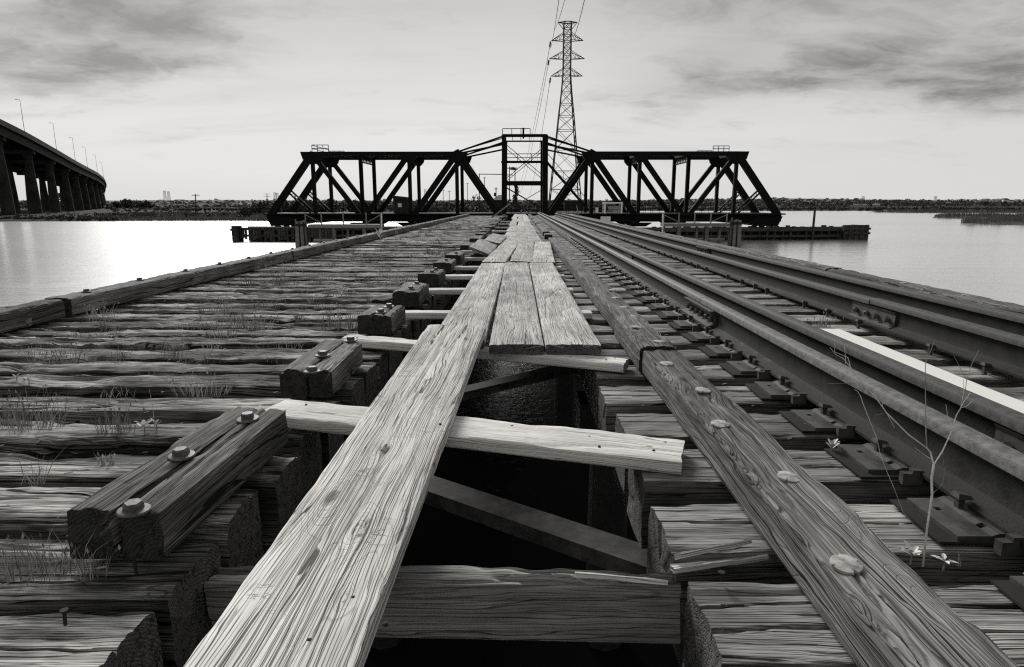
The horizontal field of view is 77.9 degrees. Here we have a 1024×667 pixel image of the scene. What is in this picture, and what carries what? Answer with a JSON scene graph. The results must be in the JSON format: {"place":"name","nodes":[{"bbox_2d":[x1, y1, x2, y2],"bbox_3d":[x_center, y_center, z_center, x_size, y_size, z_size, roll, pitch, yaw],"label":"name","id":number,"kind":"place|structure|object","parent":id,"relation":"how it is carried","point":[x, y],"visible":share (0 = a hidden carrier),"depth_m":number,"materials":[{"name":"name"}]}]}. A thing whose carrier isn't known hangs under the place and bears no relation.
{"place":"outdoors","nodes":[
{"label":"outdoors","id":0,"kind":"place"},
{"bbox_2d":[101,217,267,220],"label":"marsh island","id":1,"kind":"structure","parent":0,"point":[177,220],"depth_m":129.69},
{"bbox_2d":[236,207,254,214],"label":"bush","id":2,"kind":"object","parent":1,"relation":"on","point":[243,211],"visible":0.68,"depth_m":139.41,"materials":[{"name":"black plant"}]},
{"bbox_2d":[242,200,272,212],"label":"bush","id":3,"kind":"object","parent":1,"relation":"on","point":[258,207],"visible":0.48,"depth_m":142.74,"materials":[{"name":"black plant"}]},
{"bbox_2d":[268,200,291,212],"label":"tree","id":4,"kind":"object","parent":1,"relation":"on","point":[281,210],"visible":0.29,"depth_m":135.19,"materials":[{"name":"black plant"}]},
{"bbox_2d":[282,198,318,212],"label":"tree","id":5,"kind":"object","parent":1,"relation":"on","point":[302,209],"visible":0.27,"depth_m":136.31,"materials":[{"name":"black plant"}]},
{"bbox_2d":[19,198,975,204],"bbox_3d":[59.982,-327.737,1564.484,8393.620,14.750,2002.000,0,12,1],"label":"hills","id":6,"kind":"structure","parent":0,"point":[693,200],"depth_m":1354.04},
{"bbox_2d":[197,200,209,203],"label":"house","id":7,"kind":"structure","parent":6,"relation":"on","point":[202,202],"depth_m":599.74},
{"bbox_2d":[19,197,1023,210],"bbox_3d":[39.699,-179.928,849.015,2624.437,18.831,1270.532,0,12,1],"label":"woodland","id":8,"kind":"object","parent":6,"relation":"on","point":[847,202],"visible":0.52,"depth_m":433.77,"materials":[{"name":"black plant"}]},
{"bbox_2d":[0,211,1023,666],"bbox_3d":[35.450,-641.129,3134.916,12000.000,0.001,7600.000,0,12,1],"label":"water","id":9,"kind":"structure","parent":0,"point":[42,259],"depth_m":28.56,"materials":[{"name":"white liquid"}]},
{"bbox_2d":[230,226,241,240],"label":"end dolphin","id":10,"kind":"object","parent":9,"relation":"in","point":[235,230],"visible":0.71,"depth_m":59.13,"materials":[{"name":"brown wood"}]},
{"bbox_2d":[0,214,507,666],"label":"timber trestle","id":11,"kind":"object","parent":9,"relation":"in","point":[228,480],"visible":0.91,"depth_m":2.34,"materials":[{"name":"grey wood"}]},
{"bbox_2d":[0,379,77,432],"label":"grass tuft","id":12,"kind":"object","parent":11,"relation":"on","point":[51,417],"visible":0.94,"depth_m":2.34,"materials":[{"name":"plant"}]},
{"bbox_2d":[11,340,90,364],"bbox_3d":[-2.415,0.091,3.292,0.397,0.136,0.188,3,12,16],"label":"grass tuft","id":13,"kind":"object","parent":11,"relation":"on","point":[52,361],"visible":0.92,"depth_m":3.30,"materials":[{"name":"plant"}]},
{"bbox_2d":[0,519,109,586],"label":"grass tuft","id":14,"kind":"object","parent":11,"relation":"on","point":[40,564],"visible":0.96,"depth_m":1.42,"materials":[{"name":"plant"}]},
{"bbox_2d":[59,607,68,625],"bbox_3d":[-0.852,0.541,1.208,0.014,0.033,0.016,0,12,1],"label":"nail","id":15,"kind":"object","parent":11,"relation":"on","point":[63,611],"visible":1,"depth_m":1.21,"materials":[{"name":"metal"}]},
{"bbox_2d":[68,545,120,580],"bbox_3d":[-0.921,0.500,1.404,0.146,0.094,0.042,3,12,15],"label":"grass tuft","id":16,"kind":"object","parent":11,"relation":"on","point":[94,561],"visible":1,"depth_m":1.41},
{"bbox_2d":[95,452,114,464],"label":"grass tuft","id":17,"kind":"object","parent":11,"relation":"on","point":[104,460],"visible":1,"depth_m":2.02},
{"bbox_2d":[84,300,126,320],"bbox_3d":[-2.893,-0.167,4.514,0.429,0.148,0.200,0,12,1],"label":"grass tuft","id":18,"kind":"object","parent":11,"relation":"on","point":[102,314],"visible":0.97,"depth_m":4.52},
{"bbox_2d":[77,398,144,435],"bbox_3d":[-1.429,0.299,2.282,0.204,0.135,0.104,0,12,1],"label":"grass tuft","id":19,"kind":"object","parent":11,"relation":"on","point":[118,423],"visible":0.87,"depth_m":2.28,"materials":[{"name":"plant"}]},
{"bbox_2d":[128,552,137,574],"bbox_3d":[-0.819,0.500,1.371,0.014,0.048,0.016,0,12,1],"label":"nail","id":20,"kind":"object","parent":11,"relation":"on","point":[132,555],"visible":1,"depth_m":1.37,"materials":[{"name":"metal"}]},
{"bbox_2d":[135,418,153,433],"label":"seedling","id":21,"kind":"object","parent":11,"relation":"on","point":[143,423],"visible":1,"depth_m":2.25,"materials":[{"name":"grey plant"}]},
{"bbox_2d":[158,338,187,356],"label":"grass tuft","id":22,"kind":"object","parent":11,"relation":"on","point":[174,352],"visible":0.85,"depth_m":3.43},
{"bbox_2d":[168,369,239,397],"bbox_3d":[-1.348,0.215,2.758,0.308,0.107,0.131,0,12,1],"label":"grass tuft","id":23,"kind":"object","parent":11,"relation":"on","point":[193,392],"visible":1,"depth_m":2.75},
{"bbox_2d":[200,296,237,312],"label":"grass tuft","id":24,"kind":"object","parent":11,"relation":"on","point":[223,308],"visible":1,"depth_m":4.88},
{"bbox_2d":[1,221,489,486],"bbox_3d":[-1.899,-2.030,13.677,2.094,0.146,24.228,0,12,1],"label":"grass","id":25,"kind":"structure","parent":11,"relation":"on","point":[299,320],"depth_m":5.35,"materials":[{"name":"plant"}]},
{"bbox_2d":[223,310,271,329],"bbox_3d":[-1.764,-0.096,4.212,0.361,0.132,0.146,0,12,1],"label":"grass tuft","id":26,"kind":"object","parent":11,"relation":"on","point":[243,324],"visible":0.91,"depth_m":4.21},
{"bbox_2d":[236,314,279,330],"bbox_3d":[-1.682,-0.076,4.178,0.306,0.106,0.102,0,12,1],"label":"grass tuft","id":27,"kind":"object","parent":11,"relation":"on","point":[263,327],"visible":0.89,"depth_m":4.17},
{"bbox_2d":[254,260,289,274],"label":"grass tuft","id":28,"kind":"object","parent":11,"relation":"on","point":[265,268],"visible":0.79,"depth_m":7.23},
{"bbox_2d":[313,301,361,331],"bbox_3d":[-1.145,-0.125,4.170,0.384,0.204,0.178,0,12,1],"label":"grass tuft","id":29,"kind":"object","parent":11,"relation":"on","point":[349,322],"visible":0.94,"depth_m":4.16,"materials":[{"name":"plant"}]},
{"bbox_2d":[337,284,344,301],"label":"seedling","id":30,"kind":"object","parent":11,"relation":"on","point":[340,290],"visible":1,"depth_m":5.28,"materials":[{"name":"grey plant"}]},
{"bbox_2d":[382,270,416,284],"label":"grass tuft","id":31,"kind":"object","parent":11,"relation":"on","point":[398,278],"visible":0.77,"depth_m":6.44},
{"bbox_2d":[204,565,681,643],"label":"cross beam","id":32,"kind":"structure","parent":11,"relation":"attached to","point":[464,602],"depth_m":1.44,"materials":[{"name":"grey wood"}]},
{"bbox_2d":[574,571,667,584],"bbox_3d":[0.239,0.535,1.387,0.202,0.014,0.015,4,12,4],"label":"splinter","id":33,"kind":"object","parent":32,"relation":"on","point":[591,575],"visible":1,"depth_m":1.38,"materials":[{"name":"grey wood"}]},
{"bbox_2d":[670,554,768,573],"bbox_3d":[0.475,0.521,1.442,0.234,0.015,0.026,-4,12,-9],"label":"splinter","id":34,"kind":"object","parent":32,"relation":"on","point":[675,568],"visible":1,"depth_m":1.43,"materials":[{"name":"grey wood"}]},
{"bbox_2d":[674,539,751,559],"bbox_3d":[0.460,0.493,1.446,0.184,0.015,0.007,-10,13,-5],"label":"splinter","id":35,"kind":"object","parent":34,"relation":"on","point":[710,549],"visible":1,"depth_m":1.44,"materials":[{"name":"grey wood"}]},
{"bbox_2d":[491,203,509,217],"bbox_3d":[-0.635,-6.876,35.472,1.114,0.840,0.082,3,12,14],"label":"leaning stake","id":36,"kind":"object","parent":11,"relation":"on","point":[500,210],"visible":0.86,"depth_m":35.43,"materials":[{"name":"grey wood"}]},
{"bbox_2d":[454,266,560,270],"bbox_3d":[-0.115,-0.786,7.617,1.413,0.050,0.130,1,12,2],"label":"cross board","id":37,"kind":"object","parent":11,"relation":"on","point":[470,268],"visible":0.32,"depth_m":7.58,"materials":[{"name":"grey wood"}]},
{"bbox_2d":[482,240,519,262],"bbox_3d":[-0.103,-1.268,9.617,0.287,0.050,4.213,1,12,3],"label":"walkway plank","id":38,"kind":"object","parent":37,"relation":"on","point":[503,252],"visible":0.91,"depth_m":8.88,"materials":[{"name":"grey wood"}]},
{"bbox_2d":[484,233,506,244],"bbox_3d":[-0.302,-1.772,11.841,0.300,0.046,2.097,12,12,0],"label":"broken plank","id":39,"kind":"object","parent":38,"relation":"on","point":[495,239],"visible":0.97,"depth_m":11.55,"materials":[{"name":"grey wood"}]},
{"bbox_2d":[510,240,534,263],"bbox_3d":[0.193,-1.266,9.618,0.274,0.053,4.208,4,12,2],"label":"walkway plank","id":40,"kind":"object","parent":37,"relation":"on","point":[523,251],"visible":0.93,"depth_m":8.89,"materials":[{"name":"grey wood"}]},
{"bbox_2d":[0,260,1023,574],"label":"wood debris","id":41,"kind":"object","parent":11,"relation":"on","point":[224,348],"visible":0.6,"depth_m":3.58,"materials":[{"name":"wood"}]},
{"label":"cross board","id":42,"kind":"object","parent":11,"relation":"on","visible":0},
{"bbox_2d":[506,225,517,231],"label":"walkway plank","id":43,"kind":"object","parent":42,"relation":"on","point":[513,228],"visible":0.79,"depth_m":17.61,"materials":[{"name":"grey wood"}]},
{"bbox_2d":[517,225,526,231],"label":"walkway plank","id":44,"kind":"object","parent":42,"relation":"on","point":[521,228],"visible":0.69,"depth_m":17.63,"materials":[{"name":"grey wood"}]},
{"bbox_2d":[525,225,536,232],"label":"walkway plank","id":45,"kind":"object","parent":42,"relation":"on","point":[530,228],"visible":0.78,"depth_m":17.65,"materials":[{"name":"grey wood"}]},
{"bbox_2d":[294,219,308,247],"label":"pile dolphin","id":46,"kind":"object","parent":9,"relation":"in","point":[301,236],"visible":0.59,"depth_m":41.91,"materials":[{"name":"grey wood"}]},
{"bbox_2d":[239,226,402,240],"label":"fender pier","id":47,"kind":"structure","parent":9,"relation":"in","point":[274,233],"depth_m":59.43,"materials":[{"name":"brown wood"}]},
{"bbox_2d":[304,212,383,242],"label":"service walkway","id":48,"kind":"structure","parent":9,"relation":"in","point":[334,227],"depth_m":42.01,"materials":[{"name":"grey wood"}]},
{"bbox_2d":[601,217,610,221],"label":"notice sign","id":49,"kind":"object","parent":9,"relation":"in","point":[606,218],"visible":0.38,"depth_m":45.17,"materials":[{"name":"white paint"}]},
{"bbox_2d":[660,212,729,243],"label":"service walkway","id":50,"kind":"structure","parent":9,"relation":"in","point":[706,226],"depth_m":41.75,"materials":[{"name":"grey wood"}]},
{"bbox_2d":[727,217,741,247],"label":"pile dolphin","id":51,"kind":"object","parent":9,"relation":"in","point":[735,232],"visible":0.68,"depth_m":41.60,"materials":[{"name":"grey wood"}]},
{"bbox_2d":[638,225,842,239],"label":"fender pier","id":52,"kind":"structure","parent":9,"relation":"in","point":[775,232],"depth_m":62.63,"materials":[{"name":"brown wood"}]},
{"bbox_2d":[527,213,1023,666],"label":"track trestle","id":53,"kind":"object","parent":9,"relation":"in","point":[836,579],"visible":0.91,"depth_m":1.97,"materials":[{"name":"grey wood"}]},
{"bbox_2d":[461,250,478,253],"bbox_3d":[-0.111,-1.317,10.197,1.417,0.050,0.130,0,12,1],"label":"cross board","id":54,"kind":"object","parent":53,"relation":"on","point":[468,252],"visible":0.2,"depth_m":10.15,"materials":[{"name":"grey wood"}]},
{"bbox_2d":[468,238,496,256],"bbox_3d":[-0.431,-1.339,9.788,0.330,0.046,1.796,22,12,-3],"label":"broken plank","id":55,"kind":"object","parent":54,"relation":"on","point":[483,247],"visible":0.91,"depth_m":9.46,"materials":[{"name":"grey wood"}]},
{"bbox_2d":[265,399,684,474],"bbox_3d":[-0.185,0.334,2.172,1.499,0.050,0.195,4,12,17],"label":"cross board","id":56,"kind":"object","parent":53,"relation":"on","point":[609,449],"visible":0.73,"depth_m":2.05,"materials":[{"name":"grey wood"}]},
{"bbox_2d":[184,324,485,666],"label":"walkway plank","id":57,"kind":"object","parent":56,"relation":"on","point":[315,588],"visible":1,"depth_m":1.38,"materials":[{"name":"grey wood"}]},
{"bbox_2d":[340,334,628,372],"bbox_3d":[-0.200,0.092,3.342,1.618,0.051,0.120,5,12,21],"label":"cross board","id":58,"kind":"object","parent":53,"relation":"on","point":[603,363],"visible":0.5,"depth_m":3.17,"materials":[{"name":"grey wood"}]},
{"bbox_2d":[442,263,504,347],"bbox_3d":[-0.251,-0.381,5.387,0.282,0.050,4.284,0,12,1],"label":"walkway plank","id":59,"kind":"object","parent":58,"relation":"on","point":[474,304],"visible":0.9,"depth_m":4.61,"materials":[{"name":"grey wood"}]},
{"bbox_2d":[489,262,543,353],"bbox_3d":[0.040,-0.370,5.311,0.276,0.055,4.416,0,12,1],"label":"walkway plank","id":60,"kind":"object","parent":58,"relation":"on","point":[516,329],"visible":1,"depth_m":3.88,"materials":[{"name":"grey wood"}]},
{"bbox_2d":[529,262,600,353],"bbox_3d":[0.325,-0.369,5.311,0.279,0.053,4.421,0,12,0],"label":"walkway plank","id":61,"kind":"object","parent":58,"relation":"on","point":[565,327],"visible":1,"depth_m":3.89,"materials":[{"name":"grey wood"}]},
{"bbox_2d":[464,257,511,260],"bbox_3d":[-0.120,-1.047,8.887,1.419,0.050,0.130,0,12,-1],"label":"cross board","id":62,"kind":"object","parent":53,"relation":"on","point":[474,258],"visible":0.27,"depth_m":8.82,"materials":[{"name":"grey wood"}]},
{"bbox_2d":[405,310,591,318],"bbox_3d":[-0.150,-0.135,4.450,1.416,0.050,0.130,0,12,0],"label":"cross board","id":63,"kind":"object","parent":53,"relation":"on","point":[431,314],"visible":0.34,"depth_m":4.39,"materials":[{"name":"grey wood"}]},
{"bbox_2d":[429,288,573,294],"bbox_3d":[-0.164,-0.376,5.626,1.414,0.050,0.130,0,12,0],"label":"cross board","id":64,"kind":"object","parent":53,"relation":"on","point":[445,291],"visible":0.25,"depth_m":5.56,"materials":[{"name":"grey wood"}]},
{"bbox_2d":[446,274,564,279],"bbox_3d":[-0.153,-0.599,6.710,1.416,0.050,0.130,0,12,-1],"label":"cross board","id":65,"kind":"object","parent":53,"relation":"on","point":[459,277],"visible":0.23,"depth_m":6.64,"materials":[{"name":"grey wood"}]},
{"bbox_2d":[461,366,577,400],"bbox_3d":[0.018,0.367,4.591,1.809,0.100,0.120,-10,15,-40],"label":"steel brace","id":66,"kind":"object","parent":53,"relation":"attached to","point":[480,389],"visible":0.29,"depth_m":4.61,"materials":[{"name":"metal"}]},
{"bbox_2d":[424,476,646,574],"bbox_3d":[-0.022,0.723,2.512,1.638,0.061,0.130,8,14,35],"label":"steel brace","id":67,"kind":"object","parent":53,"relation":"attached to","point":[599,548],"visible":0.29,"depth_m":2.38,"materials":[{"name":"metal"}]},
{"bbox_2d":[532,241,554,265],"bbox_3d":[0.469,-1.252,9.612,0.278,0.050,4.203,0,12,2],"label":"walkway plank","id":68,"kind":"object","parent":53,"relation":"on","point":[542,252],"visible":0.94,"depth_m":8.87,"materials":[{"name":"grey wood"}]},
{"bbox_2d":[718,570,724,581],"bbox_3d":[0.445,0.518,1.348,0.014,0.023,0.016,0,12,1],"label":"nail","id":69,"kind":"object","parent":53,"relation":"on","point":[721,572],"visible":1,"depth_m":1.35,"materials":[{"name":"metal"}]},
{"bbox_2d":[807,310,843,327],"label":"grass tuft","id":70,"kind":"object","parent":53,"relation":"on","point":[821,324],"visible":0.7,"depth_m":4.18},
{"bbox_2d":[826,439,839,449],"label":"seedling","id":71,"kind":"object","parent":53,"relation":"on","point":[832,444],"visible":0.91,"depth_m":2.05,"materials":[{"name":"white plant"}]},
{"bbox_2d":[829,340,977,566],"bbox_3d":[0.828,0.269,1.377,0.332,0.523,0.092,0,12,-2],"label":"dead sapling","id":72,"kind":"object","parent":53,"relation":"on","point":[931,497],"visible":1,"depth_m":1.37,"materials":[{"name":"plant"}]},
{"bbox_2d":[902,540,921,564],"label":"seedling","id":73,"kind":"object","parent":53,"relation":"on","point":[913,550],"visible":1,"depth_m":1.45,"materials":[{"name":"grey plant"}]},
{"bbox_2d":[822,329,1023,412],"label":"new board","id":74,"kind":"object","parent":53,"relation":"on","point":[992,395],"visible":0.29,"depth_m":2.45,"materials":[{"name":"white wood"}]},
{"bbox_2d":[931,553,957,570],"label":"seedling","id":75,"kind":"object","parent":53,"relation":"on","point":[944,556],"visible":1,"depth_m":1.42,"materials":[{"name":"grey plant"}]},
{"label":"cross board","id":76,"kind":"object","parent":53,"relation":"on","visible":0},
{"bbox_2d":[502,231,516,242],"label":"walkway plank","id":77,"kind":"object","parent":76,"relation":"on","point":[510,235],"visible":0.56,"depth_m":13.85,"materials":[{"name":"grey wood"}]},
{"bbox_2d":[515,231,527,239],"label":"walkway plank","id":78,"kind":"object","parent":76,"relation":"on","point":[521,235],"visible":0.73,"depth_m":13.45,"materials":[{"name":"grey wood"}]},
{"bbox_2d":[526,231,541,240],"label":"walkway plank","id":79,"kind":"object","parent":76,"relation":"on","point":[532,236],"visible":0.73,"depth_m":13.42,"materials":[{"name":"grey wood"}]},
{"bbox_2d":[811,207,816,239],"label":"mooring post","id":80,"kind":"object","parent":9,"relation":"in","point":[813,226],"visible":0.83,"depth_m":61.92,"materials":[{"name":"grey wood"}]},
{"bbox_2d":[841,225,870,238],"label":"end dolphin","id":81,"kind":"object","parent":9,"relation":"in","point":[855,232],"visible":0.93,"depth_m":62.52,"materials":[{"name":"brown wood"}]},
{"bbox_2d":[0,204,1023,222],"bbox_3d":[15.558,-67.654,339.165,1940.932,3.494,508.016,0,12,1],"label":"ground","id":82,"kind":"structure","parent":0,"point":[104,210],"depth_m":276.26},
{"bbox_2d":[0,119,106,214],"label":"highway viaduct","id":83,"kind":"object","parent":82,"relation":"on","point":[32,159],"visible":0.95,"depth_m":195.33,"materials":[{"name":"concrete"}]},
{"bbox_2d":[110,201,121,207],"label":"tree","id":84,"kind":"object","parent":82,"relation":"on","point":[115,204],"visible":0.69,"depth_m":324.33,"materials":[{"name":"black plant"}]},
{"bbox_2d":[118,198,140,207],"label":"tree","id":85,"kind":"object","parent":82,"relation":"on","point":[125,203],"visible":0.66,"depth_m":323.43,"materials":[{"name":"black plant"}]},
{"bbox_2d":[135,200,155,207],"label":"tree","id":86,"kind":"object","parent":82,"relation":"on","point":[146,203],"visible":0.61,"depth_m":334.66,"materials":[{"name":"black plant"}]},
{"bbox_2d":[146,207,242,209],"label":"road causeway","id":87,"kind":"structure","parent":82,"relation":"on","point":[199,209],"depth_m":257.40,"materials":[{"name":"concrete"}]},
{"bbox_2d":[312,198,344,211],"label":"tree","id":88,"kind":"object","parent":82,"relation":"on","point":[326,203],"visible":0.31,"depth_m":147.09,"materials":[{"name":"black plant"}]},
{"bbox_2d":[345,199,373,211],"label":"tree","id":89,"kind":"object","parent":82,"relation":"on","point":[349,208],"visible":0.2,"depth_m":156.21,"materials":[{"name":"black plant"}]},
{"bbox_2d":[432,206,451,211],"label":"bush","id":90,"kind":"object","parent":82,"relation":"on","point":[441,210],"visible":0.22,"depth_m":123.10,"materials":[{"name":"grey plant"}]},
{"bbox_2d":[464,204,491,211],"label":"bush","id":91,"kind":"object","parent":82,"relation":"on","point":[478,209],"visible":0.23,"depth_m":96.18,"materials":[{"name":"black plant"}]},
{"bbox_2d":[469,194,488,211],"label":"tree","id":92,"kind":"object","parent":82,"relation":"on","point":[473,197],"visible":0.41,"depth_m":101.86,"materials":[{"name":"grey plant"}]},
{"bbox_2d":[494,193,507,207],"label":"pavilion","id":93,"kind":"structure","parent":82,"relation":"on","point":[498,199],"depth_m":105.96,"materials":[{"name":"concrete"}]},
{"bbox_2d":[0,204,1021,220],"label":"bank scrub","id":94,"kind":"object","parent":82,"relation":"on","point":[82,217],"visible":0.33,"depth_m":227.80,"materials":[{"name":"black plant"}]},
{"bbox_2d":[507,204,519,222],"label":"bush","id":95,"kind":"object","parent":82,"relation":"on","point":[513,209],"visible":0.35,"depth_m":94.87,"materials":[{"name":"black plant"}]},
{"bbox_2d":[512,186,519,211],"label":"poplar tree","id":96,"kind":"object","parent":82,"relation":"on","point":[515,198],"visible":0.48,"depth_m":96.63,"materials":[{"name":"black plant"}]},
{"bbox_2d":[527,206,539,211],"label":"bush","id":97,"kind":"object","parent":82,"relation":"on","point":[536,209],"visible":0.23,"depth_m":115.76,"materials":[{"name":"black plant"}]},
{"bbox_2d":[89,208,1023,222],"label":"marsh reeds","id":98,"kind":"object","parent":82,"relation":"on","point":[1004,217],"visible":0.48,"depth_m":130.82,"materials":[{"name":"plant"}]},
{"bbox_2d":[548,21,584,205],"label":"power pylon","id":99,"kind":"object","parent":82,"relation":"on","point":[570,53],"visible":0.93,"depth_m":141.15,"materials":[{"name":"metal"}]},
{"bbox_2d":[563,200,583,210],"bbox_3d":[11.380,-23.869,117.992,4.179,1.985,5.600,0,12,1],"label":"warehouse","id":100,"kind":"structure","parent":82,"relation":"on","point":[569,204],"depth_m":115.54,"materials":[{"name":"paint"}]},
{"bbox_2d":[0,0,1023,200],"label":"sky","id":101,"kind":"structure","parent":0,"point":[209,99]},
{"bbox_2d":[602,202,622,212],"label":"white shelter","id":102,"kind":"object","parent":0,"point":[610,207],"visible":0.88,"depth_m":64.89,"materials":[{"name":"paint"}]},
{"bbox_2d":[873,211,1022,212],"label":"marsh island","id":103,"kind":"structure","parent":0,"point":[947,212],"depth_m":234.78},
{"bbox_2d":[932,215,1021,218],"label":"marsh island","id":104,"kind":"structure","parent":0,"point":[960,217],"depth_m":149.34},
{"bbox_2d":[962,221,1023,224],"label":"marsh island","id":105,"kind":"structure","parent":0,"point":[1006,223],"depth_m":105.94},
{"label":"insulator","id":106,"kind":"object","parent":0,"visible":0},
{"bbox_2d":[518,47,549,189],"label":"power cable","id":107,"kind":"object","parent":106,"relation":"hanging from","point":[538,104],"visible":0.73,"depth_m":177.94,"materials":[{"name":"metal"}]},
{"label":"insulator","id":108,"kind":"object","parent":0,"visible":0},
{"bbox_2d":[521,67,547,190],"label":"power cable","id":109,"kind":"object","parent":108,"relation":"hanging from","point":[538,114],"visible":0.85,"depth_m":175.85,"materials":[{"name":"metal"}]},
{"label":"bridge pier","id":110,"kind":"object","parent":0,"visible":0},
{"bbox_2d":[263,128,785,226],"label":"swing bridge","id":111,"kind":"structure","parent":110,"relation":"on","point":[629,215],"depth_m":65.40,"materials":[{"name":"black metal"}]},
{"bbox_2d":[392,196,408,212],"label":"operator hut","id":112,"kind":"object","parent":111,"relation":"on","point":[400,204],"visible":0.81,"depth_m":66.28,"materials":[{"name":"paint"}]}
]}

